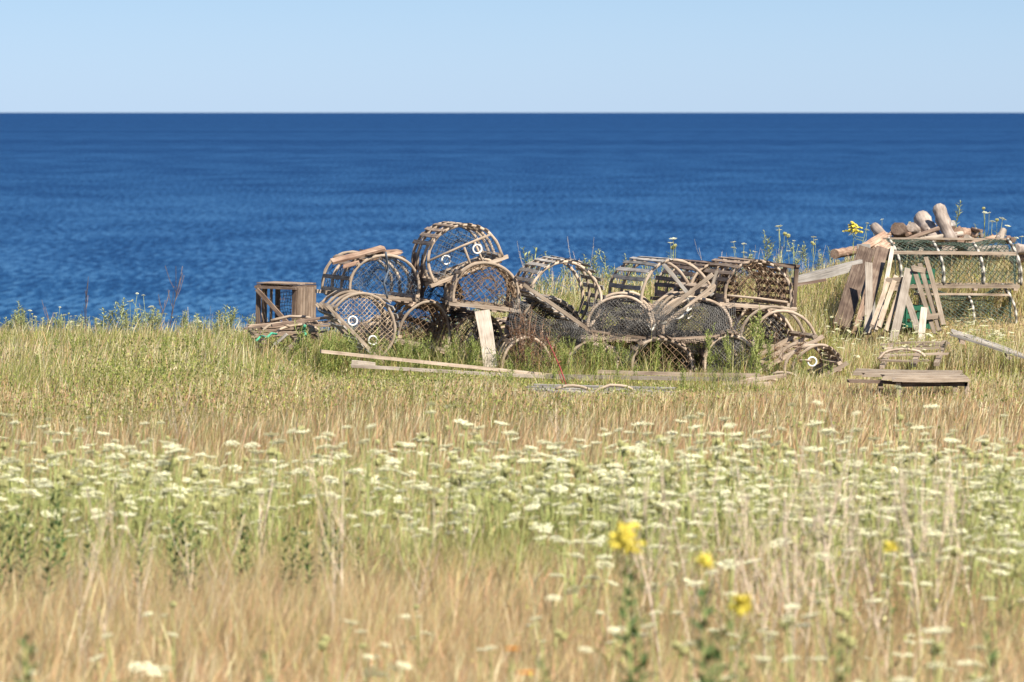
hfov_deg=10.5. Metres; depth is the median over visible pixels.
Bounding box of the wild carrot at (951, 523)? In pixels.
[929,500,991,592]
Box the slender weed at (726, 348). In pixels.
[721,330,732,372]
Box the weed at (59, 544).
[52,505,72,587]
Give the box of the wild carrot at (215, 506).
[209,479,266,586]
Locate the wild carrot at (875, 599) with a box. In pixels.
[825,579,883,675]
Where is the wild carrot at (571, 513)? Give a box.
[534,506,625,620]
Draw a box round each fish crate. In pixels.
[901,304,931,328]
[910,268,934,284]
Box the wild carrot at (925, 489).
[914,469,959,581]
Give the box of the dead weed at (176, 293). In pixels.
[165,266,183,325]
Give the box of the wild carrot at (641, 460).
[632,458,679,561]
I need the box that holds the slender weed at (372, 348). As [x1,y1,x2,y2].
[367,334,376,371]
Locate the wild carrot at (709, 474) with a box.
[707,457,775,576]
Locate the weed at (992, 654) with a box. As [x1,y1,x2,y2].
[971,619,1005,681]
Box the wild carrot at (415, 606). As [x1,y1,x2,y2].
[400,604,436,678]
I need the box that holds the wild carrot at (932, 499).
[920,480,965,571]
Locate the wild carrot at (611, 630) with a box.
[594,610,626,681]
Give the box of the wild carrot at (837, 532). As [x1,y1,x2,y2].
[823,508,845,589]
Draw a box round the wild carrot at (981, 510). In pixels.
[934,480,1009,565]
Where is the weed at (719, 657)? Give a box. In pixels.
[704,613,738,681]
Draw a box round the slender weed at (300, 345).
[292,318,304,364]
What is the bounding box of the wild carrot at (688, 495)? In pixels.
[669,492,700,578]
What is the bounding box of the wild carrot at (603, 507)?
[590,504,620,615]
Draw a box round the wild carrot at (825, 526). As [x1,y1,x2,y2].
[805,504,844,628]
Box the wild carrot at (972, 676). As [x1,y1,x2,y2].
[968,673,976,681]
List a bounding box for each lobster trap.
[254,281,315,339]
[315,245,422,303]
[315,288,399,363]
[354,314,441,357]
[378,297,452,353]
[406,270,466,311]
[411,221,508,287]
[424,310,507,359]
[440,258,520,313]
[466,317,554,364]
[495,331,552,368]
[504,294,583,347]
[513,256,605,334]
[513,307,567,339]
[567,339,621,371]
[580,290,658,342]
[594,325,676,366]
[596,299,633,330]
[608,256,716,334]
[621,334,695,375]
[646,291,732,345]
[650,259,739,308]
[665,310,723,333]
[695,256,799,310]
[699,328,758,372]
[703,308,790,348]
[731,305,824,371]
[776,342,848,379]
[883,237,1022,290]
[912,283,1017,324]
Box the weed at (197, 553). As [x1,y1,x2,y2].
[186,525,207,602]
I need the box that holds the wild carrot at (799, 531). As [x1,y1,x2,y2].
[793,507,801,581]
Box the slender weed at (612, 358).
[608,348,615,374]
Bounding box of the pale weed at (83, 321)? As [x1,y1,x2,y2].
[77,314,88,332]
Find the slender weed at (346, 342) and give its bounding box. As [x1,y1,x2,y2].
[341,328,354,373]
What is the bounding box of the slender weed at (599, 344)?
[593,333,602,372]
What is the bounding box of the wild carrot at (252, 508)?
[195,494,254,574]
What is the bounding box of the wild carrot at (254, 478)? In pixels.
[236,477,269,574]
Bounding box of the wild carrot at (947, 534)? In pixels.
[889,506,957,612]
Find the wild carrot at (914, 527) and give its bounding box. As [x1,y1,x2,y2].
[894,487,922,565]
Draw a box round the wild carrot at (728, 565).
[686,559,761,653]
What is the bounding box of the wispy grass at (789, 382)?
[267,316,862,392]
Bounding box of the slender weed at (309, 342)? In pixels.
[302,326,313,372]
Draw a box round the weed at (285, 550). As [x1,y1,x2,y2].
[277,534,294,598]
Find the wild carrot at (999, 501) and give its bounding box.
[969,481,1023,596]
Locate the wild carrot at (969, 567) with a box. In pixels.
[950,550,981,629]
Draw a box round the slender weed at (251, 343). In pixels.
[246,332,253,355]
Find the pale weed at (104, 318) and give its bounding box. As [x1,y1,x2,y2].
[97,307,111,330]
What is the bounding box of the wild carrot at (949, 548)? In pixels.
[908,531,956,637]
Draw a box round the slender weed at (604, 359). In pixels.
[600,347,607,369]
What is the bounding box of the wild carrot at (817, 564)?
[799,523,849,617]
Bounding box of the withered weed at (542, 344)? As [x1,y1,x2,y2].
[538,331,546,368]
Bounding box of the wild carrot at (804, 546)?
[743,538,811,628]
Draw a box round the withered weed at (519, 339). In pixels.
[514,310,525,368]
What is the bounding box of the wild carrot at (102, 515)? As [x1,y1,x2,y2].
[80,513,118,573]
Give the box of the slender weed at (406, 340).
[400,331,410,365]
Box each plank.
[271,316,335,326]
[351,360,374,364]
[410,252,417,292]
[419,255,426,297]
[475,309,497,367]
[590,330,650,338]
[656,273,713,317]
[664,283,715,324]
[667,333,735,339]
[791,259,862,285]
[798,278,825,285]
[833,245,874,331]
[851,295,864,334]
[855,246,888,337]
[857,244,875,329]
[862,231,887,247]
[864,262,872,334]
[872,236,894,248]
[873,246,894,331]
[889,267,912,341]
[900,287,918,333]
[918,307,926,343]
[949,329,1023,359]
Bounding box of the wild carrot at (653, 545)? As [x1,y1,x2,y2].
[637,510,692,633]
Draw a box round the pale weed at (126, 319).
[123,313,136,334]
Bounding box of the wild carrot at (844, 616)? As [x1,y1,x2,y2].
[809,591,850,681]
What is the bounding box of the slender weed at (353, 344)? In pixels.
[347,330,359,370]
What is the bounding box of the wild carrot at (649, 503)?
[630,497,665,554]
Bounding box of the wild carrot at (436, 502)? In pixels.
[395,480,442,573]
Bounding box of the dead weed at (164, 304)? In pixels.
[156,290,169,332]
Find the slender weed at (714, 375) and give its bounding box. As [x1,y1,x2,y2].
[710,368,718,388]
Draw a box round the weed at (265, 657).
[254,649,275,681]
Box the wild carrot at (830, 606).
[815,584,832,650]
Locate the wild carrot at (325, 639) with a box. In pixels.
[317,619,367,681]
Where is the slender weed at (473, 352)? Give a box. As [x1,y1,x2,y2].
[469,335,475,370]
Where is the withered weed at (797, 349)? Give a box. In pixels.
[794,340,803,372]
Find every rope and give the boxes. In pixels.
[255,332,276,341]
[383,252,388,298]
[646,317,658,332]
[662,312,688,324]
[685,298,693,318]
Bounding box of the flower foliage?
[0,458,1023,681]
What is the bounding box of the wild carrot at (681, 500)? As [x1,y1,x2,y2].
[648,496,717,573]
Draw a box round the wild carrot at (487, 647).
[483,646,496,681]
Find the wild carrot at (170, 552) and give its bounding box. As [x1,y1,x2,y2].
[150,533,180,581]
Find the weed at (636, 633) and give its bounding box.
[623,571,660,681]
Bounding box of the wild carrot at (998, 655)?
[890,627,1000,681]
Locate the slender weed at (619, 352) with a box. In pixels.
[613,336,624,367]
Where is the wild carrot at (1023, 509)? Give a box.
[1020,484,1023,560]
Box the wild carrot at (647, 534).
[635,506,662,564]
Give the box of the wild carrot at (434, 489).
[423,487,440,568]
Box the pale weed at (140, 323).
[134,309,145,331]
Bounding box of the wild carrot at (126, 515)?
[85,496,135,588]
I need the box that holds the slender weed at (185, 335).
[183,330,191,359]
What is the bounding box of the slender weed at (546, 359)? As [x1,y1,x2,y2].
[541,346,549,372]
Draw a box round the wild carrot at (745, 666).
[695,647,747,681]
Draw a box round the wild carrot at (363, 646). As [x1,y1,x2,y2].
[359,643,388,681]
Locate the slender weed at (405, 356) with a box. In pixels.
[402,343,411,371]
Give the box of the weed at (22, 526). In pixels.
[10,495,37,597]
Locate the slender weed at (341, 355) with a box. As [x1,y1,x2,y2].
[338,334,345,374]
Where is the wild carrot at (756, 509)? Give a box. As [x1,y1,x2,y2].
[724,483,779,556]
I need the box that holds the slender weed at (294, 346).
[287,334,300,365]
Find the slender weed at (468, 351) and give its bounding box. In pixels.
[465,338,472,370]
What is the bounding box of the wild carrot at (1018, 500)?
[986,499,1023,581]
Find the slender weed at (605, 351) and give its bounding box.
[600,336,610,368]
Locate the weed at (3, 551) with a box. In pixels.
[0,509,11,599]
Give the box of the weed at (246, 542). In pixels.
[239,523,254,587]
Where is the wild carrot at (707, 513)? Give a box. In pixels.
[691,496,757,576]
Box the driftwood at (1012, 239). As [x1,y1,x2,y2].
[1004,237,1015,243]
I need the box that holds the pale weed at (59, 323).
[50,314,63,330]
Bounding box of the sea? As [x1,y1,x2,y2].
[0,113,1023,335]
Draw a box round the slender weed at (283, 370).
[278,360,288,382]
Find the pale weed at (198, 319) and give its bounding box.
[196,318,208,332]
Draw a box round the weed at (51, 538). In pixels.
[36,490,62,605]
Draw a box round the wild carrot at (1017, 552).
[1012,550,1021,616]
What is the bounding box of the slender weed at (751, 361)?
[747,349,756,372]
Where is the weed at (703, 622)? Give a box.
[685,586,723,681]
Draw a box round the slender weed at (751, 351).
[747,345,756,372]
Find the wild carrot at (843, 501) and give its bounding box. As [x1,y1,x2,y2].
[810,498,854,602]
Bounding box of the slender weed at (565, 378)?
[562,372,570,384]
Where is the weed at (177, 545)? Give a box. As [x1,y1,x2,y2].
[164,509,186,587]
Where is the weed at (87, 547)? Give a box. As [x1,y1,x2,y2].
[76,525,95,584]
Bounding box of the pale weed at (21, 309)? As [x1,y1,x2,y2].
[13,300,26,327]
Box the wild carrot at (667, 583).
[642,562,694,654]
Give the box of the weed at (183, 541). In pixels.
[176,517,192,591]
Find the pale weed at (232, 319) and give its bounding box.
[224,308,238,333]
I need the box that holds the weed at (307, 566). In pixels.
[297,519,321,609]
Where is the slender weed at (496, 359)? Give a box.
[490,349,498,367]
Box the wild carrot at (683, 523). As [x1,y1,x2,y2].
[660,504,715,567]
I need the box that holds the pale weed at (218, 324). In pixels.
[214,318,226,329]
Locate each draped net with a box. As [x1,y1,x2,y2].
[509,298,591,347]
[585,297,664,339]
[606,345,720,371]
[650,301,750,366]
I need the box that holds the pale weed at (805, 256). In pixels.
[798,241,809,272]
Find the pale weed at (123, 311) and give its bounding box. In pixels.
[117,298,129,327]
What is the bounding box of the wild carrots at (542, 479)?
[0,207,1023,572]
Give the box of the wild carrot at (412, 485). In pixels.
[396,484,429,574]
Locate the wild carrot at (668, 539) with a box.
[592,519,670,662]
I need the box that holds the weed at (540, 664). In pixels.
[532,652,553,681]
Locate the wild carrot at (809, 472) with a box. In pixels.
[794,468,836,548]
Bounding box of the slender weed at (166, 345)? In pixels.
[160,334,169,363]
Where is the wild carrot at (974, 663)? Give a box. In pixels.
[956,660,992,681]
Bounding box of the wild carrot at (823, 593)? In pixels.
[816,559,841,639]
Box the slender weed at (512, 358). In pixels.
[508,350,517,368]
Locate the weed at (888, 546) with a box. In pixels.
[875,541,900,680]
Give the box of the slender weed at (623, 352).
[618,345,627,370]
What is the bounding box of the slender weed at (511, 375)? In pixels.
[506,359,515,388]
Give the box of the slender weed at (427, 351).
[422,332,431,375]
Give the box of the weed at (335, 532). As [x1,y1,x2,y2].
[333,528,344,577]
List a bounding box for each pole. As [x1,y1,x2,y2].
[320,350,548,374]
[351,364,596,380]
[546,374,738,380]
[597,370,759,376]
[723,382,772,385]
[731,373,786,382]
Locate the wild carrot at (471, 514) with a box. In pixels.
[467,512,485,574]
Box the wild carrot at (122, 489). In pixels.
[116,467,167,578]
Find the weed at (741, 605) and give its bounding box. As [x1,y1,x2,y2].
[725,594,757,681]
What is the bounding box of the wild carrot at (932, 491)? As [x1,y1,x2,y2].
[903,472,942,591]
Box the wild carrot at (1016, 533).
[1008,531,1023,597]
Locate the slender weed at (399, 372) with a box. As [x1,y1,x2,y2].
[395,363,403,384]
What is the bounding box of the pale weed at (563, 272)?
[555,264,569,294]
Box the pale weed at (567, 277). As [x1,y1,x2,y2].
[561,267,575,288]
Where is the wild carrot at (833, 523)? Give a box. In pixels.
[813,519,853,631]
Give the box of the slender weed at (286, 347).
[280,339,288,360]
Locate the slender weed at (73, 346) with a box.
[69,335,77,366]
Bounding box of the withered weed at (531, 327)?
[522,308,535,363]
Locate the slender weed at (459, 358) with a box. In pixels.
[455,350,461,369]
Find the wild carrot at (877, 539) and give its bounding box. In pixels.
[873,515,897,576]
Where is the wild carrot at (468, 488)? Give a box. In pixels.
[449,484,489,589]
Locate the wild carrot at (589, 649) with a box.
[578,647,592,681]
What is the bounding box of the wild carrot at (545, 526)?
[528,502,559,587]
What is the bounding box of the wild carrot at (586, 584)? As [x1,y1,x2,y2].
[564,565,617,657]
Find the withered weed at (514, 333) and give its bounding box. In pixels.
[507,305,521,369]
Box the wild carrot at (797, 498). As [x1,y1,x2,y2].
[794,486,846,540]
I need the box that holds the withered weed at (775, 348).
[770,324,782,371]
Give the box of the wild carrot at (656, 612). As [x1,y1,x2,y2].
[627,583,684,676]
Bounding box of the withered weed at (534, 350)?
[528,332,539,371]
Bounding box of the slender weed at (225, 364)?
[221,350,230,388]
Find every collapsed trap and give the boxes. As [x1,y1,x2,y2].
[244,321,326,343]
[257,315,334,332]
[526,384,674,398]
[740,371,808,383]
[877,340,949,368]
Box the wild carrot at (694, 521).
[689,494,755,586]
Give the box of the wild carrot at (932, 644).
[929,639,955,681]
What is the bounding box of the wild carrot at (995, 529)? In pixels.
[962,526,1009,620]
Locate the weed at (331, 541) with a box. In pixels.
[325,526,342,585]
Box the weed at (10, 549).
[0,512,21,602]
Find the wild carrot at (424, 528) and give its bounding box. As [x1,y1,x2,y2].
[401,503,430,570]
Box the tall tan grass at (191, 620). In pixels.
[0,520,1023,681]
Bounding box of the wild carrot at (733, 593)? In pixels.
[718,591,746,681]
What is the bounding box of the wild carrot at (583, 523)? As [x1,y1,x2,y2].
[570,521,610,605]
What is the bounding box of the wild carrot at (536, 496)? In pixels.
[530,493,555,587]
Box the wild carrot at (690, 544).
[663,543,719,620]
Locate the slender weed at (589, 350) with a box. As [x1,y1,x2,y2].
[582,334,592,374]
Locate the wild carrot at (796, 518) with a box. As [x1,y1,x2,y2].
[788,491,816,558]
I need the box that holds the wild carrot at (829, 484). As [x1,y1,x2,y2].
[807,482,843,580]
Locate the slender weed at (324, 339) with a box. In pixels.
[317,326,326,370]
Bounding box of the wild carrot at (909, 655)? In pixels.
[892,628,930,678]
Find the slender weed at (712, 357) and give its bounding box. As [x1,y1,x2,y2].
[704,322,716,370]
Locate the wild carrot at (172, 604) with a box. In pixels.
[141,601,194,681]
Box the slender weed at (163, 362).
[160,347,166,388]
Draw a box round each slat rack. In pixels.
[870,274,902,331]
[911,257,945,335]
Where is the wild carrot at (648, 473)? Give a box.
[646,455,718,570]
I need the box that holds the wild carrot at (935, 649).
[916,627,944,681]
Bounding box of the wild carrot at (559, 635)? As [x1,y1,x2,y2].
[525,616,566,681]
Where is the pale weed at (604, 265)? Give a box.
[597,248,611,283]
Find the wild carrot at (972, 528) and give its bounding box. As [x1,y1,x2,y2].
[943,498,1010,572]
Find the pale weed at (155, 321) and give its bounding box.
[149,308,159,333]
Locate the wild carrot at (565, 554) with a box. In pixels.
[549,539,599,657]
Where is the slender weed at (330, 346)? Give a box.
[325,334,334,376]
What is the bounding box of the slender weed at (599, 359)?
[594,348,605,379]
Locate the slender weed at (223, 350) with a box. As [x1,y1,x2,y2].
[220,343,228,362]
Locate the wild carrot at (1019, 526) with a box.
[997,509,1023,575]
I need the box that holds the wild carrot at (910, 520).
[906,511,952,568]
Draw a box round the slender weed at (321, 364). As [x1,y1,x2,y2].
[318,344,326,375]
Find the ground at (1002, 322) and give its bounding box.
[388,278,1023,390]
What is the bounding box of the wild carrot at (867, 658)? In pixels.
[829,647,871,681]
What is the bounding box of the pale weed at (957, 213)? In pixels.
[952,200,962,226]
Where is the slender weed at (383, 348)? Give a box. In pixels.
[378,335,388,369]
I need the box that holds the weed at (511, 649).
[504,647,519,681]
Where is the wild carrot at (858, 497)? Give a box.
[833,479,865,553]
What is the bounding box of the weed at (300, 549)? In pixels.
[292,530,306,587]
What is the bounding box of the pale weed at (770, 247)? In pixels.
[759,230,775,259]
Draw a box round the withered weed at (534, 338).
[530,316,540,368]
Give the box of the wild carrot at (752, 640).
[748,618,826,681]
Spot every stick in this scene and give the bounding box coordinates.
[274,333,287,345]
[287,326,315,349]
[658,259,687,292]
[709,271,717,291]
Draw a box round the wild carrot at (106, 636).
[88,633,162,681]
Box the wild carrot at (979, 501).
[956,500,994,575]
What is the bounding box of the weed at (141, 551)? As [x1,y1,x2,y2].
[126,535,148,596]
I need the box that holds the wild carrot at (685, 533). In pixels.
[681,519,707,559]
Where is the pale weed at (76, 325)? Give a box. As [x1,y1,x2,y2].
[72,316,80,333]
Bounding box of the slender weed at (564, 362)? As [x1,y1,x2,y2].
[559,347,569,372]
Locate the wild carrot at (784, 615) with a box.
[761,613,798,681]
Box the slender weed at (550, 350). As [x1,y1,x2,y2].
[547,334,557,365]
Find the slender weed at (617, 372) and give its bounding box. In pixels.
[614,360,620,383]
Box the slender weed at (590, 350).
[587,337,596,374]
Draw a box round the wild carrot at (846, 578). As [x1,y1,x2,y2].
[833,556,862,614]
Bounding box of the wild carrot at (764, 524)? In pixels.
[757,521,785,589]
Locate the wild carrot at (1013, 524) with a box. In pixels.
[1007,521,1023,583]
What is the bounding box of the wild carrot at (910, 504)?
[902,485,923,566]
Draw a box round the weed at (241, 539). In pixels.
[232,511,252,595]
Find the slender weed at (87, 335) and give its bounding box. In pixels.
[79,327,91,366]
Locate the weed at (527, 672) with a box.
[518,671,532,681]
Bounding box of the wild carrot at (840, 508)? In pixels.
[800,502,842,567]
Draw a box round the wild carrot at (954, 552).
[944,545,1008,654]
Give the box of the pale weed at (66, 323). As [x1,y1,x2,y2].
[60,315,72,336]
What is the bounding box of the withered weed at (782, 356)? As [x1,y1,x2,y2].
[777,344,786,369]
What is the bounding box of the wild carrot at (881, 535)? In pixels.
[811,512,883,654]
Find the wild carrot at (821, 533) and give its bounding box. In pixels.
[791,530,834,618]
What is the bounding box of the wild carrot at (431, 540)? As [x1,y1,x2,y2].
[403,497,444,550]
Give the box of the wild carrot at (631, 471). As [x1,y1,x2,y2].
[585,464,675,585]
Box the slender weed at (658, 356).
[653,337,660,371]
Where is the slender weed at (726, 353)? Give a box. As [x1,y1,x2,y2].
[724,339,731,372]
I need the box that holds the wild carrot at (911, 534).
[895,508,923,565]
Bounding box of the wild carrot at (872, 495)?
[861,479,897,565]
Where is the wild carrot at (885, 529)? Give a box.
[871,527,901,601]
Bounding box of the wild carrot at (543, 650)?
[533,640,560,677]
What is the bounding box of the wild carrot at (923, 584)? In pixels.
[897,552,934,652]
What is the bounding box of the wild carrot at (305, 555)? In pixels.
[287,532,311,592]
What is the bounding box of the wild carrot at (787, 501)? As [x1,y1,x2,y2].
[782,484,808,559]
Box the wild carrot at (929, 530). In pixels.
[910,512,934,601]
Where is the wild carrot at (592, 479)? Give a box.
[574,476,617,562]
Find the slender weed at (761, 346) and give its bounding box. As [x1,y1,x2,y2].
[757,327,766,370]
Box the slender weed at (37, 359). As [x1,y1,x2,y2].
[33,350,41,366]
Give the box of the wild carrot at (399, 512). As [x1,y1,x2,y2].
[385,509,419,583]
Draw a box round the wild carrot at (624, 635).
[604,626,638,677]
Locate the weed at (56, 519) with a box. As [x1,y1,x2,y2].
[48,486,71,583]
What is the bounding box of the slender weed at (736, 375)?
[732,367,739,387]
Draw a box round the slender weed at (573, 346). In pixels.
[566,337,576,373]
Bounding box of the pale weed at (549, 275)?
[541,251,554,291]
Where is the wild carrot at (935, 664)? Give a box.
[926,662,944,681]
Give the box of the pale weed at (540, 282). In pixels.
[535,266,546,293]
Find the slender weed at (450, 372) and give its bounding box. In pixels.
[446,365,456,380]
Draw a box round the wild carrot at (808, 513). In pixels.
[800,507,864,591]
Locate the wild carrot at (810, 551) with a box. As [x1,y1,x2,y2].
[803,513,846,604]
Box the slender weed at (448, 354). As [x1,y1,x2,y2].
[442,336,452,366]
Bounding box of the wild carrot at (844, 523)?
[839,503,852,555]
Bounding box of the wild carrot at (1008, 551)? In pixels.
[999,543,1023,644]
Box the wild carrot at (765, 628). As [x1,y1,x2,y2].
[744,627,781,680]
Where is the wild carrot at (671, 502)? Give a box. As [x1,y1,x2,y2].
[647,501,691,610]
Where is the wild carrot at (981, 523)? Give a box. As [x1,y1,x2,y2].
[957,521,988,582]
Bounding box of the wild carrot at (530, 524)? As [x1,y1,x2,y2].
[527,506,599,625]
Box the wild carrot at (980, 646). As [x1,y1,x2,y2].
[969,645,985,678]
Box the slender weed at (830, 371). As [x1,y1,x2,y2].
[823,363,833,381]
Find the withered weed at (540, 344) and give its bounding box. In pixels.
[534,319,545,372]
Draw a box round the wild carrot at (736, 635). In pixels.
[707,601,763,674]
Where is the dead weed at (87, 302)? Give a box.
[81,283,87,331]
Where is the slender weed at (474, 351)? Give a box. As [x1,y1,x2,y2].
[468,336,476,369]
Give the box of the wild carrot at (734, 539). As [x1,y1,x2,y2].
[704,536,746,645]
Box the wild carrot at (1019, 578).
[998,541,1023,617]
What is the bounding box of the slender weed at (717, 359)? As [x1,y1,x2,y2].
[713,348,722,372]
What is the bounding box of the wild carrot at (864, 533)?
[857,500,916,608]
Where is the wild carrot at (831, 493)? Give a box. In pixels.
[821,491,834,572]
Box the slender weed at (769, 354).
[765,343,773,371]
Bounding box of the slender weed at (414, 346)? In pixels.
[409,338,418,375]
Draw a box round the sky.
[0,0,1023,112]
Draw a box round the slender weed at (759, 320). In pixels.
[751,305,763,371]
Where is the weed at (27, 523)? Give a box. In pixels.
[13,505,35,598]
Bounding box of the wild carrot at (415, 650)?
[399,636,432,678]
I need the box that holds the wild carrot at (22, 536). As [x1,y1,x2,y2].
[18,513,43,565]
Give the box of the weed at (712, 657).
[698,634,727,681]
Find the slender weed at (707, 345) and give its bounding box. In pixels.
[705,333,712,371]
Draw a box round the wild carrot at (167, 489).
[161,487,179,567]
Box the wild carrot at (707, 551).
[677,545,710,606]
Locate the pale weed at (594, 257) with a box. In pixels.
[589,249,599,289]
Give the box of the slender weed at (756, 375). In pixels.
[753,369,759,389]
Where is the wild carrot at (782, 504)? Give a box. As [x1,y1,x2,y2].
[757,502,798,579]
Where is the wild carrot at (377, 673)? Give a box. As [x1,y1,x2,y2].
[364,642,412,681]
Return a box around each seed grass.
[0,363,1023,500]
[0,438,1023,681]
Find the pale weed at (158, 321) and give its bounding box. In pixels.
[151,312,164,333]
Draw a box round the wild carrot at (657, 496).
[628,494,675,569]
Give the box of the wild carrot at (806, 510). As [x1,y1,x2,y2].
[789,505,830,590]
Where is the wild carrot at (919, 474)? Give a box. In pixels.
[886,471,948,605]
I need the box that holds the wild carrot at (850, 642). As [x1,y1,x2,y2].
[795,612,855,681]
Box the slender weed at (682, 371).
[678,362,686,389]
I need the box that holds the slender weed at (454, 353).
[452,340,460,367]
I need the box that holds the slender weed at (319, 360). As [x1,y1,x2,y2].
[314,353,321,378]
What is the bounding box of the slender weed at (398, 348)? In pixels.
[392,331,402,365]
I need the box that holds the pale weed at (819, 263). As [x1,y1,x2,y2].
[816,249,825,268]
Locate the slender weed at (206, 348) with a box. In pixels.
[203,338,211,362]
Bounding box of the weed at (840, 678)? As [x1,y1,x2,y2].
[823,637,855,681]
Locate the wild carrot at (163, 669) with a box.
[157,666,172,681]
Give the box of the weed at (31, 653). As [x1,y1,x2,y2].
[10,643,40,681]
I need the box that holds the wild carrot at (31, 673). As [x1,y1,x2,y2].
[23,671,37,681]
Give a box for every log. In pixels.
[830,246,856,258]
[870,222,889,235]
[886,245,1008,260]
[890,222,908,247]
[896,240,983,247]
[905,226,939,240]
[906,231,963,244]
[907,222,920,245]
[913,210,943,247]
[932,203,957,245]
[954,226,978,237]
[985,234,996,244]
[997,228,1006,242]
[1009,254,1023,263]
[1011,243,1023,254]
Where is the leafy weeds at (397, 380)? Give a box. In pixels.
[0,246,1023,456]
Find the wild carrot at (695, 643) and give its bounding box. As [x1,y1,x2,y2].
[680,640,697,681]
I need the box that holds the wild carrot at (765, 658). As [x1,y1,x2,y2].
[751,637,775,681]
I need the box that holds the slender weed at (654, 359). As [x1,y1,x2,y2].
[651,349,659,375]
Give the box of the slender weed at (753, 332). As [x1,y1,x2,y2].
[748,310,765,372]
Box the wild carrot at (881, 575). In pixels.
[854,563,891,638]
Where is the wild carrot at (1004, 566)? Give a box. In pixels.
[984,532,1023,638]
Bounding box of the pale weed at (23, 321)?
[13,311,26,329]
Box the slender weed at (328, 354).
[323,333,335,373]
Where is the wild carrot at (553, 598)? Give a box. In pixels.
[539,595,574,681]
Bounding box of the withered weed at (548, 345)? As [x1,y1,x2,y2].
[542,329,553,366]
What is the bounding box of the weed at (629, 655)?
[611,585,654,681]
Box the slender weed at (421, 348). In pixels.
[419,339,427,376]
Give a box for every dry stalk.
[14,504,36,574]
[68,498,108,676]
[73,478,116,612]
[93,504,125,663]
[113,506,151,599]
[134,537,154,661]
[167,387,183,438]
[169,524,210,605]
[175,378,197,434]
[201,512,244,614]
[247,488,264,554]
[258,457,275,572]
[303,442,339,530]
[307,466,364,631]
[318,465,348,600]
[337,517,373,565]
[356,467,370,538]
[391,487,448,619]
[392,469,430,556]
[453,463,484,558]
[453,486,486,575]
[546,405,577,441]
[553,409,570,446]
[576,517,593,568]
[617,461,663,680]
[619,545,670,649]
[629,458,680,632]
[636,536,653,581]
[654,468,679,541]
[659,455,680,568]
[664,533,698,680]
[671,508,711,649]
[675,474,702,545]
[684,452,734,605]
[690,530,727,660]
[710,492,727,573]
[712,519,750,630]
[714,526,765,680]
[723,492,767,593]
[728,487,753,591]
[729,445,750,588]
[732,505,787,671]
[737,467,785,646]
[737,484,790,681]
[744,501,784,604]
[763,463,830,669]
[766,523,805,591]
[769,523,816,639]
[772,516,817,679]
[776,551,797,655]
[778,438,804,617]
[781,488,813,595]
[782,541,817,679]
[785,446,800,528]
[794,451,847,595]
[799,440,832,644]
[805,463,853,680]
[809,494,849,584]
[812,481,864,681]
[814,455,860,588]
[815,461,861,628]
[829,409,859,515]
[837,484,870,599]
[839,445,895,681]
[840,472,900,680]
[856,527,891,677]
[856,528,886,593]
[860,479,907,565]
[870,454,911,567]
[881,444,928,554]
[883,502,921,579]
[889,458,920,610]
[895,457,945,632]
[897,446,931,675]
[903,470,935,638]
[908,542,966,679]
[916,528,947,640]
[921,510,959,604]
[928,456,978,583]
[931,477,955,625]
[932,444,979,566]
[945,453,964,570]
[946,483,978,643]
[956,459,1000,555]
[989,488,1023,542]
[993,489,1023,563]
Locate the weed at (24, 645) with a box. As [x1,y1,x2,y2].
[4,633,38,681]
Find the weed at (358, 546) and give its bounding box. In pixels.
[352,537,364,590]
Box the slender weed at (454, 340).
[450,331,457,363]
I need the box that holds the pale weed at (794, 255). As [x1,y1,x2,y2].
[788,240,800,264]
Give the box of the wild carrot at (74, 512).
[44,510,84,585]
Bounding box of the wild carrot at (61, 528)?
[52,508,67,584]
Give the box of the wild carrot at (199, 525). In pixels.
[185,521,206,568]
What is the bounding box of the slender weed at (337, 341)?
[329,326,341,360]
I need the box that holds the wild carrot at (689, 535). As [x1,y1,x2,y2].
[650,522,709,599]
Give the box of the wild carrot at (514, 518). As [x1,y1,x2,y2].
[506,516,527,592]
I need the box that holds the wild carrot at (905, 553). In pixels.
[885,523,926,616]
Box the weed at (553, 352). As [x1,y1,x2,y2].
[544,337,565,383]
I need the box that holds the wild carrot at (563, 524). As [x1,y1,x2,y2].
[549,521,567,573]
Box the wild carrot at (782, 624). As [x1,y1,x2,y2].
[771,603,800,681]
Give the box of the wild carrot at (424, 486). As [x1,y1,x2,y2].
[414,483,436,576]
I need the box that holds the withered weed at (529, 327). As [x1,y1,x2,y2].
[525,315,536,371]
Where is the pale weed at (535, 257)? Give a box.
[527,247,542,276]
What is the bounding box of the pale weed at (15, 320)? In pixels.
[9,310,19,331]
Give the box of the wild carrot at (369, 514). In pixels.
[345,510,389,593]
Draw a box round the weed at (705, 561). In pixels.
[682,553,721,681]
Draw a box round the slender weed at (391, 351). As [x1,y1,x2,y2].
[384,347,392,372]
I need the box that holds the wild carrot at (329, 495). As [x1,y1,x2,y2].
[302,491,344,593]
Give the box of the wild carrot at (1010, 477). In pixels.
[1001,476,1023,603]
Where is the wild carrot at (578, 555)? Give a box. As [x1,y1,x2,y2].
[553,553,583,649]
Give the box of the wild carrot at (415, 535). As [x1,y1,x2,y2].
[370,511,431,587]
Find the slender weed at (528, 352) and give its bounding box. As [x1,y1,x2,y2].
[524,342,534,378]
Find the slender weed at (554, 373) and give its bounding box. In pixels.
[552,364,558,383]
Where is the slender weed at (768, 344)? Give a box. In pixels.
[763,331,773,375]
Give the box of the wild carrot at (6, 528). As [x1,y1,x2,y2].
[0,511,7,570]
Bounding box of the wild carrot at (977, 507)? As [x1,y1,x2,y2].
[951,504,1013,604]
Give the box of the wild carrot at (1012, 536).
[998,495,1023,617]

